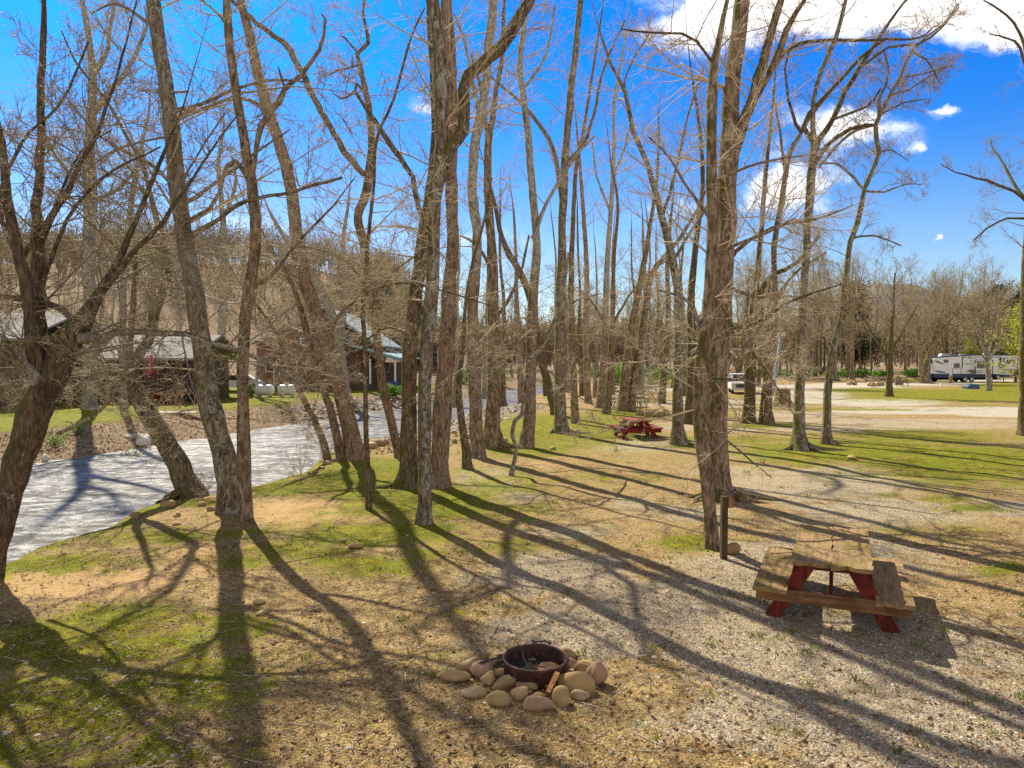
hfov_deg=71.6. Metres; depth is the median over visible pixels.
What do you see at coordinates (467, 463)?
tree
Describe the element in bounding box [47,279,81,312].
tree
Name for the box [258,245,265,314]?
tree
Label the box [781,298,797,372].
tree
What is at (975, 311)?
tree
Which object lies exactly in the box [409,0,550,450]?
tree
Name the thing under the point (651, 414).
rock
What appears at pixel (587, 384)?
tree
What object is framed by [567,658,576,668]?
rock
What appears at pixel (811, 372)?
shrub
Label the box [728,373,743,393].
pickup truck
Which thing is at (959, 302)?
tree
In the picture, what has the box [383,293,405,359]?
tree
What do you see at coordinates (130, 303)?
tree
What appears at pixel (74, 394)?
bare shrub
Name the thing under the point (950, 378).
hookup post
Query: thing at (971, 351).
tree
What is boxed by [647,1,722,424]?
tree
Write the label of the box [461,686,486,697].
rock
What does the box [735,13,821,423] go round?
tree
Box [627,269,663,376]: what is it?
tree
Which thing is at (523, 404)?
tree
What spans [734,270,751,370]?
tree
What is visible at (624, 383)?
tree
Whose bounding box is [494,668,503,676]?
rock
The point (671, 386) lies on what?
tree
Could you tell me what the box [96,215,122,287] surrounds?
tree
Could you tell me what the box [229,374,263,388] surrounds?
parked car
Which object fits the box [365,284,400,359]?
tree
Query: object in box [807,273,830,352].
tree
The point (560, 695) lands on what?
rock
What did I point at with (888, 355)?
tree
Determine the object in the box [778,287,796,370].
tree
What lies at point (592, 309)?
tree
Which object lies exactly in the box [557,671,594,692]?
rock
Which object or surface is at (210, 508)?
rock
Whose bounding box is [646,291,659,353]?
tree
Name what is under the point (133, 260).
tree
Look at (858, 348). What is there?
tree
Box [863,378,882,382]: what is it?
picnic table
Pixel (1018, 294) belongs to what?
tree
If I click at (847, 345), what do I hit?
tree
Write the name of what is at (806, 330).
tree
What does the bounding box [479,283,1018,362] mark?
hills
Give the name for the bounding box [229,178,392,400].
tree
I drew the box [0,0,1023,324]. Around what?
sky
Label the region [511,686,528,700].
rock
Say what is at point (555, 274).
tree
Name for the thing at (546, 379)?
tree
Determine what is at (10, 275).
tree
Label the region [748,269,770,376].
tree
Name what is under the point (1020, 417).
tree
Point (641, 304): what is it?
tree
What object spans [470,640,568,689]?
fire ring
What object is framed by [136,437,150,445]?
rock
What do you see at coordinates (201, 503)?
rock
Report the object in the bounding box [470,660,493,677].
rock
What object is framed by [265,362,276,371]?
window
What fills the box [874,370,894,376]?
shrub
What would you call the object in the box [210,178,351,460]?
tree
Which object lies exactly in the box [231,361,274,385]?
carport
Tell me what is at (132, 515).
rock
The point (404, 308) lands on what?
tree
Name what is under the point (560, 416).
tree
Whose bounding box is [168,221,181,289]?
tree
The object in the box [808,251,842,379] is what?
tree
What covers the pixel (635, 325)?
tree
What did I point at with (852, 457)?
rock
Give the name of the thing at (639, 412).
rock
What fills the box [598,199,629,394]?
tree
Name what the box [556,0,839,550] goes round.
tree
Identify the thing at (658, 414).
rock
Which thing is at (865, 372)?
shrub
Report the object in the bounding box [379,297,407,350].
tree
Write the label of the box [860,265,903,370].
tree
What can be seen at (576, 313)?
tree
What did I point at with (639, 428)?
picnic table
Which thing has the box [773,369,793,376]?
shrub
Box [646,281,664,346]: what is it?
tree
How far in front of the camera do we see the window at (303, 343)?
67.83 m
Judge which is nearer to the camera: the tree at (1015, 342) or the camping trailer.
the tree at (1015, 342)
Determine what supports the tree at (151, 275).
on the ground at (954, 411)
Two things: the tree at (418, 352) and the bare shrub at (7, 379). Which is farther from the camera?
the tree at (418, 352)
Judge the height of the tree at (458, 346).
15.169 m
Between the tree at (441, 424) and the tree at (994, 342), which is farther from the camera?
the tree at (994, 342)
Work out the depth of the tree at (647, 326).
131.31 m
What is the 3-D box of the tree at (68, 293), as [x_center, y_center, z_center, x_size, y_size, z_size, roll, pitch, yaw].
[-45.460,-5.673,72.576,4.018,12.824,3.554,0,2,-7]
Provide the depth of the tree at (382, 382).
22.87 m
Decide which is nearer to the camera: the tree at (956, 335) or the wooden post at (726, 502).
the wooden post at (726, 502)
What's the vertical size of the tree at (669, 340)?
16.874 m
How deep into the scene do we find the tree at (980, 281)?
139.77 m
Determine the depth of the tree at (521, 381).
54.25 m
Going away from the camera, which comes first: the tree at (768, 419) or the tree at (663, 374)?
the tree at (768, 419)
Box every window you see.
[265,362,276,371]
[300,338,305,344]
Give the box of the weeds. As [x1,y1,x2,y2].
[0,448,1023,767]
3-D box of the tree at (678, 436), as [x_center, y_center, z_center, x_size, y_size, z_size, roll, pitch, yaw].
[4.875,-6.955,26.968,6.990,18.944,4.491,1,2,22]
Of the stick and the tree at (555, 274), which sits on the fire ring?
the stick
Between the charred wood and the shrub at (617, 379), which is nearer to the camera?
the charred wood
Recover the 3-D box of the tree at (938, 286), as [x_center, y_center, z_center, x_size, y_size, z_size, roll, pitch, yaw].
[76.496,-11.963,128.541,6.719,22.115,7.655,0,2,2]
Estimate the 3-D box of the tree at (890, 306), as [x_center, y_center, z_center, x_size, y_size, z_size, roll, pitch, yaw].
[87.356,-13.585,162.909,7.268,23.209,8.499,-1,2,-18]
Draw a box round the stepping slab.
[159,411,198,412]
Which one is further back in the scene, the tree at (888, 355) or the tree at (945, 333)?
the tree at (945, 333)
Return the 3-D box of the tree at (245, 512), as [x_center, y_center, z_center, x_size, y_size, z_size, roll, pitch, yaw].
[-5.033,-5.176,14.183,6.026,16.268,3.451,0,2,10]
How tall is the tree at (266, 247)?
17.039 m
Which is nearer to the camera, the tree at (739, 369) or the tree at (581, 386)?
the tree at (581, 386)
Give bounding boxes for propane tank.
[254,383,274,396]
[277,383,295,396]
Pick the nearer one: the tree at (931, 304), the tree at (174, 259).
the tree at (931, 304)
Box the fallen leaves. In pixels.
[0,483,1023,767]
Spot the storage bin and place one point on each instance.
(394, 383)
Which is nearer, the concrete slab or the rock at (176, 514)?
the rock at (176, 514)
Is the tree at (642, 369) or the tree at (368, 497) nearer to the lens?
the tree at (368, 497)
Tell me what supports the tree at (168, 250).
on the ground at (954, 411)
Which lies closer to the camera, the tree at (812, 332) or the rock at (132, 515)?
the rock at (132, 515)
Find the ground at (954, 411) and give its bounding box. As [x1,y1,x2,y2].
[0,263,1023,767]
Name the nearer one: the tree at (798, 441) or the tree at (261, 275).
the tree at (798, 441)
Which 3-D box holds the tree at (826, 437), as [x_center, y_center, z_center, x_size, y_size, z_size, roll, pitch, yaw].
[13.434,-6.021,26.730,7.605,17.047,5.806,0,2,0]
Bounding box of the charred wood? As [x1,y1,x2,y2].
[540,662,557,666]
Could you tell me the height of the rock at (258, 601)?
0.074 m
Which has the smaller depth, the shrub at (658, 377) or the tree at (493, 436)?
the tree at (493, 436)
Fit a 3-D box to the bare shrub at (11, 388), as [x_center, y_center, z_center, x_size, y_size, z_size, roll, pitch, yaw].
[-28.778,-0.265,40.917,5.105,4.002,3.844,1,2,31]
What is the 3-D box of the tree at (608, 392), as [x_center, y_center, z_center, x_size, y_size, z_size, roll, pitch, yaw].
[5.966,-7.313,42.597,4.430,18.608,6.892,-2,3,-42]
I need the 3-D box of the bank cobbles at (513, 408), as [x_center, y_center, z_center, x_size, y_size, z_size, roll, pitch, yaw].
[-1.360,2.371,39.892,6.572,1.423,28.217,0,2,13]
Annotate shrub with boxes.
[0,329,50,408]
[0,359,82,408]
[0,367,25,408]
[0,372,29,414]
[44,430,68,445]
[59,352,102,406]
[61,354,125,407]
[62,421,93,435]
[111,447,144,456]
[177,464,215,497]
[249,385,254,394]
[280,446,313,476]
[292,423,334,463]
[377,383,401,396]
[462,369,467,383]
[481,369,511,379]
[614,364,621,391]
[644,367,671,386]
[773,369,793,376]
[808,368,816,376]
[823,367,849,377]
[855,367,878,377]
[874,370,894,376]
[901,367,917,376]
[904,368,919,376]
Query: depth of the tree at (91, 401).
39.65 m
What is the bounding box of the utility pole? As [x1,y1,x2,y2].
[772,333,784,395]
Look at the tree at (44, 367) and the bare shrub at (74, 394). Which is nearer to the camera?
the tree at (44, 367)
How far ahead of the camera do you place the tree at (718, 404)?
16.02 m
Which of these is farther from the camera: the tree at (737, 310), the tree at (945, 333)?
the tree at (945, 333)
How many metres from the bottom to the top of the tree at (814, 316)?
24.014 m
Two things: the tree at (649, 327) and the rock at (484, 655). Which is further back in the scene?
the tree at (649, 327)
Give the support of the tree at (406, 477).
on the ground at (954, 411)
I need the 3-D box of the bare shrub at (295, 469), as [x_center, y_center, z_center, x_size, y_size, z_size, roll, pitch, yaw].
[-6.247,2.283,20.544,1.097,0.896,1.556,0,2,0]
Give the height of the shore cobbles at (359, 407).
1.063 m
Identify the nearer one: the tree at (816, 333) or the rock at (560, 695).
the rock at (560, 695)
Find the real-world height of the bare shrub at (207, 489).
0.981 m
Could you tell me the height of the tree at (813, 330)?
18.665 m
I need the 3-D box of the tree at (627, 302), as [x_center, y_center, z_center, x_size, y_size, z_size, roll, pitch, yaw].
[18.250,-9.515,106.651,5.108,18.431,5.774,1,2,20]
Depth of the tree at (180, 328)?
65.16 m
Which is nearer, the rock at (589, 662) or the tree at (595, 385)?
the rock at (589, 662)
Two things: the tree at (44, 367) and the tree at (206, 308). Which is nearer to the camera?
the tree at (44, 367)
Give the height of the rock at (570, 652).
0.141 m
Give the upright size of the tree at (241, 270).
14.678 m
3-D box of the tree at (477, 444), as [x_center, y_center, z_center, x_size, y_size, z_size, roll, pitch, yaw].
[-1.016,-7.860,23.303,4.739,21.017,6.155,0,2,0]
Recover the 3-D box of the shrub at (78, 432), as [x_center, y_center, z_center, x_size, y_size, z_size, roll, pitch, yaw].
[-18.457,1.871,30.266,1.190,0.698,1.135,-1,2,-27]
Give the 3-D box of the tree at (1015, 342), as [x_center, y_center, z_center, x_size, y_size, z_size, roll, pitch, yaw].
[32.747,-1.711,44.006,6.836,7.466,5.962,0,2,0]
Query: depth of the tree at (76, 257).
139.94 m
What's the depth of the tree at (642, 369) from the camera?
58.84 m
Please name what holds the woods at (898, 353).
on the ground at (954, 411)
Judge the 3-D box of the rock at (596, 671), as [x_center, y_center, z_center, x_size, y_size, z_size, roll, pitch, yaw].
[0.843,2.887,7.064,0.190,0.286,0.184,2,3,43]
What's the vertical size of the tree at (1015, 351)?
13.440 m
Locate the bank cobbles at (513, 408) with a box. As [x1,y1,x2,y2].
[369,402,546,444]
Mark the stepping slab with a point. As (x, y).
(181, 412)
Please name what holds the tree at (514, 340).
on the ground at (954, 411)
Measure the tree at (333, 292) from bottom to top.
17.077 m
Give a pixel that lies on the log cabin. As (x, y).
(394, 369)
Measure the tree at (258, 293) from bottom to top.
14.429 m
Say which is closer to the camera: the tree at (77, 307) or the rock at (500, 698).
the rock at (500, 698)
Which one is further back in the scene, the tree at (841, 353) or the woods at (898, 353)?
the woods at (898, 353)
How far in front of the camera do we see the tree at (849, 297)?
116.71 m
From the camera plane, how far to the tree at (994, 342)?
128.88 m
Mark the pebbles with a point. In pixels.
(484, 659)
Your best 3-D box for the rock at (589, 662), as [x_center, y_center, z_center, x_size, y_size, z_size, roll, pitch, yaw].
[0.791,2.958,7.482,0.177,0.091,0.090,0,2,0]
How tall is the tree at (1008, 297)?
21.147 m
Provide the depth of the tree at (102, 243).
151.31 m
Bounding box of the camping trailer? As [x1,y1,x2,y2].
[930,353,1017,381]
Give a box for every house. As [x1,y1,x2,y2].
[0,313,104,406]
[76,335,236,403]
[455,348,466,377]
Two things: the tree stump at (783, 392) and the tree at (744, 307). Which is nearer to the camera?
the tree stump at (783, 392)
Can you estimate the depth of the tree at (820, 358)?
131.11 m
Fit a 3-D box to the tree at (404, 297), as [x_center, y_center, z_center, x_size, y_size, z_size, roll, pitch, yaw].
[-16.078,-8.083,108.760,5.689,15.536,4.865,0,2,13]
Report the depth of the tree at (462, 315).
101.58 m
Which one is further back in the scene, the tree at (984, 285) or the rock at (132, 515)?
the tree at (984, 285)
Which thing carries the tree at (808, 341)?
on the ground at (954, 411)
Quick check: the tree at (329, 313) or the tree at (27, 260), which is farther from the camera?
the tree at (27, 260)
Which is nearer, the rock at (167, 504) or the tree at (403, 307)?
the rock at (167, 504)
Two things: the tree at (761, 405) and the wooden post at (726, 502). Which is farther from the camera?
the tree at (761, 405)
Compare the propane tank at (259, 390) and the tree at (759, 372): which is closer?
the propane tank at (259, 390)
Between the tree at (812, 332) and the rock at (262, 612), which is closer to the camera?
the rock at (262, 612)
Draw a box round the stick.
[515,641,529,669]
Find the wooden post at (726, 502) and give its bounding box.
[720,496,732,559]
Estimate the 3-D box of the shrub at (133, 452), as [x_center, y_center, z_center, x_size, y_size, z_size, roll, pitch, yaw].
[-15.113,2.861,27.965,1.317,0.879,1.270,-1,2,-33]
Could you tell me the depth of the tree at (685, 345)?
148.04 m
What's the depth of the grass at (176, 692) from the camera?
10.79 m
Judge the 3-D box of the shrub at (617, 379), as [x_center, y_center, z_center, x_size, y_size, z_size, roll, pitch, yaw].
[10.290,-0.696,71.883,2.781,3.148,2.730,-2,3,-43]
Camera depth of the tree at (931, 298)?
158.45 m
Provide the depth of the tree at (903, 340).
131.17 m
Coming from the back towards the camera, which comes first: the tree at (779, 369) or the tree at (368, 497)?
the tree at (779, 369)
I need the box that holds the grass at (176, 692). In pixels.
[0,430,1023,767]
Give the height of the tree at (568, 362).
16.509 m
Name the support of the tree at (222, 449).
on the ground at (954, 411)
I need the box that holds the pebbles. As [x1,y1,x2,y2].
[0,447,1023,767]
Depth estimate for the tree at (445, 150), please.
13.73 m
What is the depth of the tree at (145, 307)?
91.05 m
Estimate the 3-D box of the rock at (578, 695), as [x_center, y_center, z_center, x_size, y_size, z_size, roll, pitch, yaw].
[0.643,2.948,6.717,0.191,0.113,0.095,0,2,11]
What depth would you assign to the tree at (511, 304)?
145.38 m
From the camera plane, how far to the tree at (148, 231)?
146.28 m
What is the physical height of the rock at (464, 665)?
0.172 m
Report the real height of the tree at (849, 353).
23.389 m
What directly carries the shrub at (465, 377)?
on the ground at (954, 411)
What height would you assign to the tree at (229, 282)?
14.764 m
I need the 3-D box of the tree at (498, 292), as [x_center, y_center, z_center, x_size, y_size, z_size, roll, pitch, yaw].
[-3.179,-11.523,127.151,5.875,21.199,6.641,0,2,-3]
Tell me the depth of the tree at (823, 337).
162.12 m
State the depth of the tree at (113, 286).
115.39 m
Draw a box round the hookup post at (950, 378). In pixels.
[949,374,952,382]
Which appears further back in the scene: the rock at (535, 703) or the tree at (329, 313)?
the tree at (329, 313)
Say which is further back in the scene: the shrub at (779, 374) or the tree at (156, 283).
the shrub at (779, 374)
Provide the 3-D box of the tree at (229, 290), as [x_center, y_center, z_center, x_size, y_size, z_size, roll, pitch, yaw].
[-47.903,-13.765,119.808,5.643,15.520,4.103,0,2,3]
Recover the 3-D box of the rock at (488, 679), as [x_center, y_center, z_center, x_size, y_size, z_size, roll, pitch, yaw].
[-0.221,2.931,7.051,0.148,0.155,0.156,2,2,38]
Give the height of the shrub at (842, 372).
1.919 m
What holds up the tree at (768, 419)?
on the ground at (954, 411)
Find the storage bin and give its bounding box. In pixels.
[387,382,397,390]
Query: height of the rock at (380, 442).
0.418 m
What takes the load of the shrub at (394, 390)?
on the ground at (954, 411)
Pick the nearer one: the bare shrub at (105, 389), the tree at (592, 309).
the bare shrub at (105, 389)
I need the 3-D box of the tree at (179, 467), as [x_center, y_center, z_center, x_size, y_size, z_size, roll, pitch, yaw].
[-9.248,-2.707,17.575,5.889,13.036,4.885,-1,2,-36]
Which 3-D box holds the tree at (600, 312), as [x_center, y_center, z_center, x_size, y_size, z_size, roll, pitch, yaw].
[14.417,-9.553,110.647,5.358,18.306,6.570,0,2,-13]
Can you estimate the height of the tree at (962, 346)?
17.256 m
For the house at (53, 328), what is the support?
on the ground at (954, 411)
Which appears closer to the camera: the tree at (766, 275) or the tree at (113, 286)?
the tree at (113, 286)
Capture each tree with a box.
[0,0,402,575]
[0,6,280,503]
[0,242,19,307]
[0,245,19,311]
[0,262,17,312]
[1,222,26,286]
[3,0,191,409]
[10,236,30,286]
[47,243,70,302]
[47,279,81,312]
[48,271,81,312]
[55,0,370,514]
[68,237,81,291]
[77,251,116,325]
[83,19,193,407]
[94,229,108,306]
[96,212,112,275]
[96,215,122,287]
[101,240,127,326]
[110,276,148,327]
[128,241,141,285]
[128,249,161,325]
[135,214,153,289]
[135,287,155,326]
[136,209,159,265]
[139,236,331,459]
[144,254,164,316]
[155,0,377,524]
[156,225,172,291]
[158,276,187,330]
[168,99,263,336]
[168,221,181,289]
[181,279,214,323]
[183,0,390,462]
[202,230,215,287]
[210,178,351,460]
[216,251,239,321]
[218,257,236,313]
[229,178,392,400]
[231,0,441,458]
[233,239,247,284]
[253,267,264,326]
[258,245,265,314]
[259,269,282,321]
[260,229,272,300]
[272,0,494,509]
[272,156,385,344]
[312,0,520,489]
[313,0,516,488]
[318,270,341,310]
[323,0,565,524]
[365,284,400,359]
[377,291,393,332]
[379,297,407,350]
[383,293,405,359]
[386,265,407,338]
[387,257,411,333]
[388,161,571,469]
[389,281,420,341]
[397,285,421,312]
[401,0,547,458]
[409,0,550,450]
[417,302,437,367]
[435,218,486,407]
[459,279,482,370]
[462,139,566,414]
[464,233,606,475]
[470,0,612,448]
[471,0,644,433]
[478,177,503,398]
[478,286,485,374]
[479,270,508,321]
[480,175,552,402]
[482,166,522,406]
[506,280,522,377]
[506,286,522,373]
[520,300,539,342]
[525,231,548,395]
[540,264,582,357]
[544,71,607,403]
[547,194,557,382]
[548,238,582,392]
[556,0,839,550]
[561,0,617,423]
[565,106,669,413]
[565,180,589,395]
[569,0,721,445]
[577,0,661,407]
[577,288,601,344]
[580,207,622,397]
[582,273,602,365]
[588,299,600,341]
[589,270,623,367]
[590,257,638,348]
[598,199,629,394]
[600,80,694,411]
[601,296,625,364]
[603,0,979,503]
[617,264,642,335]
[617,298,635,343]
[620,299,642,376]
[623,303,656,344]
[624,188,680,398]
[624,264,655,348]
[626,210,642,374]
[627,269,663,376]
[628,167,689,403]
[629,156,719,410]
[633,186,661,387]
[636,273,673,368]
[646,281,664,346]
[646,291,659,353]
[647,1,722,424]
[649,209,661,376]
[655,204,690,395]
[660,299,672,368]
[661,206,699,387]
[683,294,700,369]
[702,0,979,450]
[729,243,778,372]
[732,275,746,350]
[734,250,790,385]
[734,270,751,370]
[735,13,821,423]
[737,50,856,424]
[737,248,779,372]
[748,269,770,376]
[752,268,791,423]
[759,284,771,372]
[762,249,778,368]
[773,0,967,443]
[778,265,796,370]
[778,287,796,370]
[780,255,826,376]
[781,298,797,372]
[795,245,833,375]
[796,279,826,368]
[806,280,825,365]
[806,300,826,364]
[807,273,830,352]
[807,282,836,366]
[808,248,835,375]
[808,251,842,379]
[808,253,835,375]
[808,269,830,372]
[815,247,876,380]
[820,241,875,376]
[823,276,885,364]
[825,253,866,377]
[829,254,872,376]
[833,271,857,376]
[840,248,934,396]
[851,273,880,369]
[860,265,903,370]
[862,293,874,367]
[877,302,894,370]
[879,276,907,336]
[881,260,989,383]
[882,255,931,372]
[896,248,931,368]
[913,270,942,343]
[914,268,942,344]
[920,257,956,356]
[925,267,958,352]
[930,261,962,352]
[931,265,967,352]
[934,0,1023,435]
[936,254,974,354]
[948,257,1019,390]
[948,290,986,354]
[950,278,966,354]
[959,273,997,344]
[960,340,982,354]
[966,260,995,347]
[967,248,1005,339]
[972,301,1019,381]
[974,280,1019,354]
[991,304,1019,376]
[997,275,1017,372]
[1011,286,1019,339]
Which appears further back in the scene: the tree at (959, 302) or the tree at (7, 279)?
the tree at (959, 302)
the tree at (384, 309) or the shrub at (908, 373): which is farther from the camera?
the shrub at (908, 373)
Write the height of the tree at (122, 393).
21.915 m
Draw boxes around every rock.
[41,454,49,461]
[129,512,140,518]
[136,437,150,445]
[160,500,175,508]
[173,512,180,516]
[197,501,206,506]
[206,506,214,510]
[252,598,265,604]
[256,610,267,614]
[347,542,362,547]
[369,438,384,446]
[369,442,377,448]
[440,669,470,681]
[456,657,481,672]
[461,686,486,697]
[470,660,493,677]
[480,670,495,686]
[482,653,489,659]
[486,690,510,706]
[489,655,501,665]
[492,675,515,690]
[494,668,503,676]
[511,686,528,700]
[515,682,537,689]
[523,695,554,710]
[533,692,546,696]
[552,685,569,707]
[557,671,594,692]
[562,647,575,658]
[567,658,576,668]
[570,689,589,700]
[573,662,589,671]
[580,660,593,664]
[586,660,607,685]
[636,409,644,415]
[644,410,653,416]
[656,412,663,416]
[728,542,740,554]
[847,455,855,459]
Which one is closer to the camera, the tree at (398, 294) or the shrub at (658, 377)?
the shrub at (658, 377)
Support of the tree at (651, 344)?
on the ground at (954, 411)
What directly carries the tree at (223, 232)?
on the ground at (954, 411)
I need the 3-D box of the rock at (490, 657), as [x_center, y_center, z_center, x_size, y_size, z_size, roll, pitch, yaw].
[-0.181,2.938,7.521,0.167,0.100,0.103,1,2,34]
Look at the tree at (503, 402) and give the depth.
55.91 m
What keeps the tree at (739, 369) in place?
on the ground at (954, 411)
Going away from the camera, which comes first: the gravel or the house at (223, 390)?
the gravel
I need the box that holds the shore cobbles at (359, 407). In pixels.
[278,392,434,419]
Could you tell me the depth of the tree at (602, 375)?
47.08 m
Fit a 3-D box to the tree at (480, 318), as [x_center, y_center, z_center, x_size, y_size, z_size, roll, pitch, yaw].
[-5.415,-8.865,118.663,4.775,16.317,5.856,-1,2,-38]
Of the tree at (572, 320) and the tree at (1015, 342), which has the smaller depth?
the tree at (572, 320)
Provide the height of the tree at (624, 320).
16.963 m
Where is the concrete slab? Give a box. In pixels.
[124,433,152,441]
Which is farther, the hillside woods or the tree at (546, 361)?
the hillside woods
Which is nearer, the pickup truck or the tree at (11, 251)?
the pickup truck
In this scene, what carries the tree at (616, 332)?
on the ground at (954, 411)
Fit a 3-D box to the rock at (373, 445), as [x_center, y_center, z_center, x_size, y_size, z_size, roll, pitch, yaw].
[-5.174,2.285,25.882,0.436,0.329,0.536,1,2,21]
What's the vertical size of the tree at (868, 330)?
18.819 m
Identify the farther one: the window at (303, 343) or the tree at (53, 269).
the tree at (53, 269)
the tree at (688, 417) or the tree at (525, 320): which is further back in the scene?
the tree at (525, 320)
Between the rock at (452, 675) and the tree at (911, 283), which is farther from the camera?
the tree at (911, 283)
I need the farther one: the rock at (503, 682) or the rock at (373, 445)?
the rock at (373, 445)
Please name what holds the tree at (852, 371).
on the ground at (954, 411)
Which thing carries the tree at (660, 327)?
on the ground at (954, 411)
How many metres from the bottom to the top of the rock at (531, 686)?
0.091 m
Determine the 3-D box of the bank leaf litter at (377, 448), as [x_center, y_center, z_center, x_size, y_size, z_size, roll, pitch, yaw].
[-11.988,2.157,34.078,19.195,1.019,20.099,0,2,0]
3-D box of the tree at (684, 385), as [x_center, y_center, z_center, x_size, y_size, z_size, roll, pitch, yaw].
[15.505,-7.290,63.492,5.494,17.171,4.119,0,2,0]
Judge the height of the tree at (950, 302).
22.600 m
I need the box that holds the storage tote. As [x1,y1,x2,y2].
[962,383,979,388]
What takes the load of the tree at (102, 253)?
on the ground at (954, 411)
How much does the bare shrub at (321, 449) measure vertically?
1.511 m
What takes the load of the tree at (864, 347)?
on the ground at (954, 411)
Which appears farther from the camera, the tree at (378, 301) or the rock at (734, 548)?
the tree at (378, 301)
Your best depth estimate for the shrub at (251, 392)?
56.81 m
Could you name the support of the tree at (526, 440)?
on the ground at (954, 411)
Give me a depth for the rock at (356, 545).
12.13 m
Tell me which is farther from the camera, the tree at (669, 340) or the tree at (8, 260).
the tree at (669, 340)
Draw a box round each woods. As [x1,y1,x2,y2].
[0,214,522,370]
[370,244,1014,370]
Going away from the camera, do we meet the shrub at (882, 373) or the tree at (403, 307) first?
the tree at (403, 307)
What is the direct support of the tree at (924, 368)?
on the ground at (954, 411)
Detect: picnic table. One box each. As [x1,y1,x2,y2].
[609,417,663,438]
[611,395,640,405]
[752,524,914,633]
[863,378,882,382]
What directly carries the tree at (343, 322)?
on the ground at (954, 411)
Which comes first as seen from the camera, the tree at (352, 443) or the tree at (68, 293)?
the tree at (352, 443)
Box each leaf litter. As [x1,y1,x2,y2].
[0,407,431,464]
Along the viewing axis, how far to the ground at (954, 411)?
9.95 m
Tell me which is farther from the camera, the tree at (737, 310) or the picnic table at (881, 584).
the tree at (737, 310)
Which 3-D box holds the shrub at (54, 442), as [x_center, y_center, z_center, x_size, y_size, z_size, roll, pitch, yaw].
[-18.207,2.123,28.006,1.066,0.668,0.910,0,2,0]
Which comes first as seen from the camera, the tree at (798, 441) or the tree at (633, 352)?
the tree at (798, 441)
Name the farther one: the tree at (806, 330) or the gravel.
the tree at (806, 330)
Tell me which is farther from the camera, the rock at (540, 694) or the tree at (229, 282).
the tree at (229, 282)
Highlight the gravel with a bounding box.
[0,484,1023,767]
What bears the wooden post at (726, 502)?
on the ground at (954, 411)
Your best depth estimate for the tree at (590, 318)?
142.72 m
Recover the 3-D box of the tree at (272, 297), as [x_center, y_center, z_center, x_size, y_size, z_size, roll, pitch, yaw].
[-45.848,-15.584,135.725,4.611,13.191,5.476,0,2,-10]
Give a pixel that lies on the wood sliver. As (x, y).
(550, 687)
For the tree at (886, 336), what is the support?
on the ground at (954, 411)
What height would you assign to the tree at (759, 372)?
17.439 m
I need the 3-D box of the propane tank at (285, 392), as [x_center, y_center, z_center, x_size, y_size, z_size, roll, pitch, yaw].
[-17.135,0.472,54.046,1.400,1.170,0.840,0,2,0]
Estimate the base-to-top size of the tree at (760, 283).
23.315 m
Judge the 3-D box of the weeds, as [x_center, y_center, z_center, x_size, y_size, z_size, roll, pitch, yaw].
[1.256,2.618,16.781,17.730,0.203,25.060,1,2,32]
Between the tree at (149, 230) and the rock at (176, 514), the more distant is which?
the tree at (149, 230)
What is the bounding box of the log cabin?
[251,307,419,389]
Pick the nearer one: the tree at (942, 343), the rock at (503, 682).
the rock at (503, 682)
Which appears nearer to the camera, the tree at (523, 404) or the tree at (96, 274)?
the tree at (523, 404)
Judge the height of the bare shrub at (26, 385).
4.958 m
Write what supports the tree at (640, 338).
on the ground at (954, 411)
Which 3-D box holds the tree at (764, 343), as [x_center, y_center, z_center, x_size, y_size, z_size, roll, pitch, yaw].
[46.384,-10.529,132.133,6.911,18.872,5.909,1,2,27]
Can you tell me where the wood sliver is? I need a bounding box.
[546,671,559,693]
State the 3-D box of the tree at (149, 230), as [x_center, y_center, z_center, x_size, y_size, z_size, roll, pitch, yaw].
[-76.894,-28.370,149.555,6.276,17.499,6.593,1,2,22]
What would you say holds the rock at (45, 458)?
on the ground at (954, 411)
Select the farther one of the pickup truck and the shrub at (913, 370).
the shrub at (913, 370)
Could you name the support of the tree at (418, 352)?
on the ground at (954, 411)
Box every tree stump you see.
[772,389,793,407]
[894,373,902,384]
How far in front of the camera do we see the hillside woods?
173.22 m
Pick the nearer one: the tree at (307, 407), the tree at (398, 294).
the tree at (307, 407)
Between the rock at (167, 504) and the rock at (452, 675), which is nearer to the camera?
the rock at (452, 675)
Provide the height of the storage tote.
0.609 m
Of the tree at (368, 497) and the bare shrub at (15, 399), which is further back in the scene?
the bare shrub at (15, 399)
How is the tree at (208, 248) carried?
on the ground at (954, 411)
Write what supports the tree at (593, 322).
on the ground at (954, 411)
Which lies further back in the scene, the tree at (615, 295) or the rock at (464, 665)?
the tree at (615, 295)

